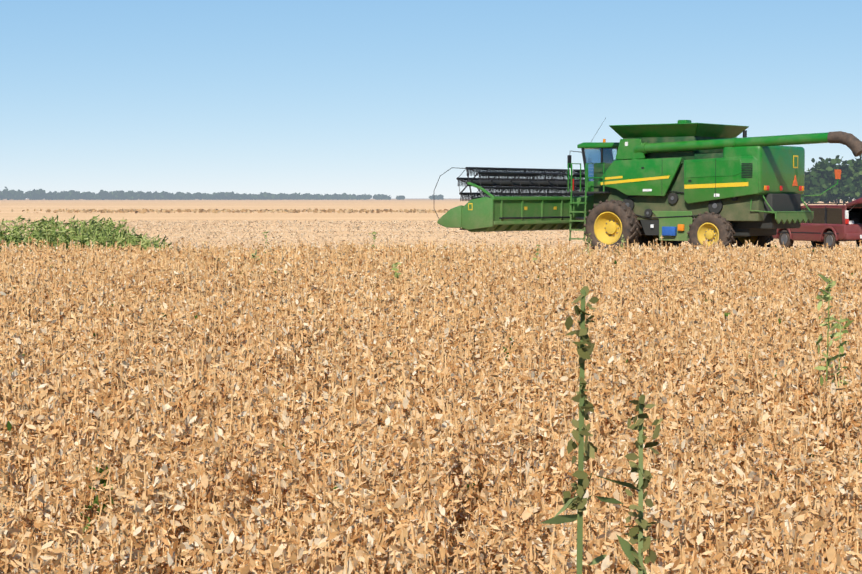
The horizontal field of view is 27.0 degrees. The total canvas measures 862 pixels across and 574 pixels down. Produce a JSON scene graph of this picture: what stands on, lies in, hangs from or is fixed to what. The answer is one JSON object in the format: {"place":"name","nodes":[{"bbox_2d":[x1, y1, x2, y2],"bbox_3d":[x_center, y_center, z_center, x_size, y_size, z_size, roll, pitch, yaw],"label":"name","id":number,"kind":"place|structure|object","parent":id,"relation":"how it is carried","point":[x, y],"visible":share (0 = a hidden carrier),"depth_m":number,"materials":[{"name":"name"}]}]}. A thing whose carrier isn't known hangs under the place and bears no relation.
{"place":"outdoors","nodes":[
{"label":"outdoors","id":0,"kind":"place"},
{"bbox_2d":[0,199,858,572],"bbox_3d":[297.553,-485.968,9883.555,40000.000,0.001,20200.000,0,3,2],"label":"ground","id":1,"kind":"structure","parent":0,"point":[18,207],"depth_m":173.69,"materials":[{"name":"beige soil"}]},
{"bbox_2d":[7,192,298,199],"bbox_3d":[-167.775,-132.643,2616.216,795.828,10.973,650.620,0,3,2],"label":"tree trunks","id":2,"kind":"object","parent":1,"relation":"on","point":[130,199],"visible":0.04,"depth_m":2426.84,"materials":[{"name":"brown plant"}]},
{"bbox_2d":[0,187,574,199],"bbox_3d":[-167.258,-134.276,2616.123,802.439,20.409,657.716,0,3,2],"label":"distant trees","id":3,"kind":"object","parent":2,"relation":"attached to","point":[39,194],"visible":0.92,"depth_m":2465.83,"materials":[{"name":"green plant"}]},
{"bbox_2d":[0,208,448,212],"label":"crop strips","id":4,"kind":"object","parent":1,"relation":"on","point":[143,210],"visible":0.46,"depth_m":236.23,"materials":[{"name":"beige plant"}]},
{"bbox_2d":[0,214,853,391],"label":"weed","id":5,"kind":"object","parent":1,"relation":"on","point":[133,239],"depth_m":40.15,"materials":[{"name":"green plant"}]},
{"bbox_2d":[0,220,856,252],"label":"crop stubble","id":6,"kind":"object","parent":1,"relation":"on","point":[325,231],"visible":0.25,"depth_m":95.88,"materials":[{"name":"beige plant"}]},
{"bbox_2d":[0,235,861,573],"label":"soybean crop","id":7,"kind":"object","parent":1,"relation":"on","point":[276,552],"depth_m":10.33,"materials":[{"name":"beige plant"}]},
{"bbox_2d":[2,244,861,557],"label":"green soybean leaves","id":8,"kind":"object","parent":7,"relation":"attached to","point":[104,482],"visible":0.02,"depth_m":8.33,"materials":[{"name":"green plant"}]},
{"bbox_2d":[542,289,657,573],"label":"weed","id":9,"kind":"object","parent":1,"relation":"on","point":[580,481],"depth_m":2.10,"materials":[{"name":"green plant"}]},
{"bbox_2d":[563,286,662,573],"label":"weed leaves","id":10,"kind":"object","parent":9,"relation":"attached to","point":[590,450],"visible":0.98,"depth_m":2.07,"materials":[{"name":"green plant"}]},
{"bbox_2d":[434,118,861,252],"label":"combine harvester","id":11,"kind":"object","parent":1,"relation":"on","point":[692,184],"visible":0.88,"depth_m":60.26,"materials":[{"name":"green metal"}]},
{"bbox_2d":[772,197,861,249],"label":"suv","id":12,"kind":"object","parent":1,"relation":"on","point":[832,225],"visible":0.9,"depth_m":67.21,"materials":[{"name":"red metal"}]},
{"bbox_2d":[807,171,858,202],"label":"wood trunks","id":13,"kind":"object","parent":1,"relation":"on","point":[836,201],"visible":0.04,"depth_m":695.19,"materials":[{"name":"brown plant"}]},
{"bbox_2d":[801,155,861,202],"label":"wood crowns","id":14,"kind":"object","parent":13,"relation":"attached to","point":[848,182],"visible":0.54,"depth_m":689.68,"materials":[{"name":"green plant"}]},
{"bbox_2d":[0,0,861,198],"label":"sky","id":15,"kind":"structure","parent":0,"point":[322,97],"materials":[{"name":"blue"}]}
]}

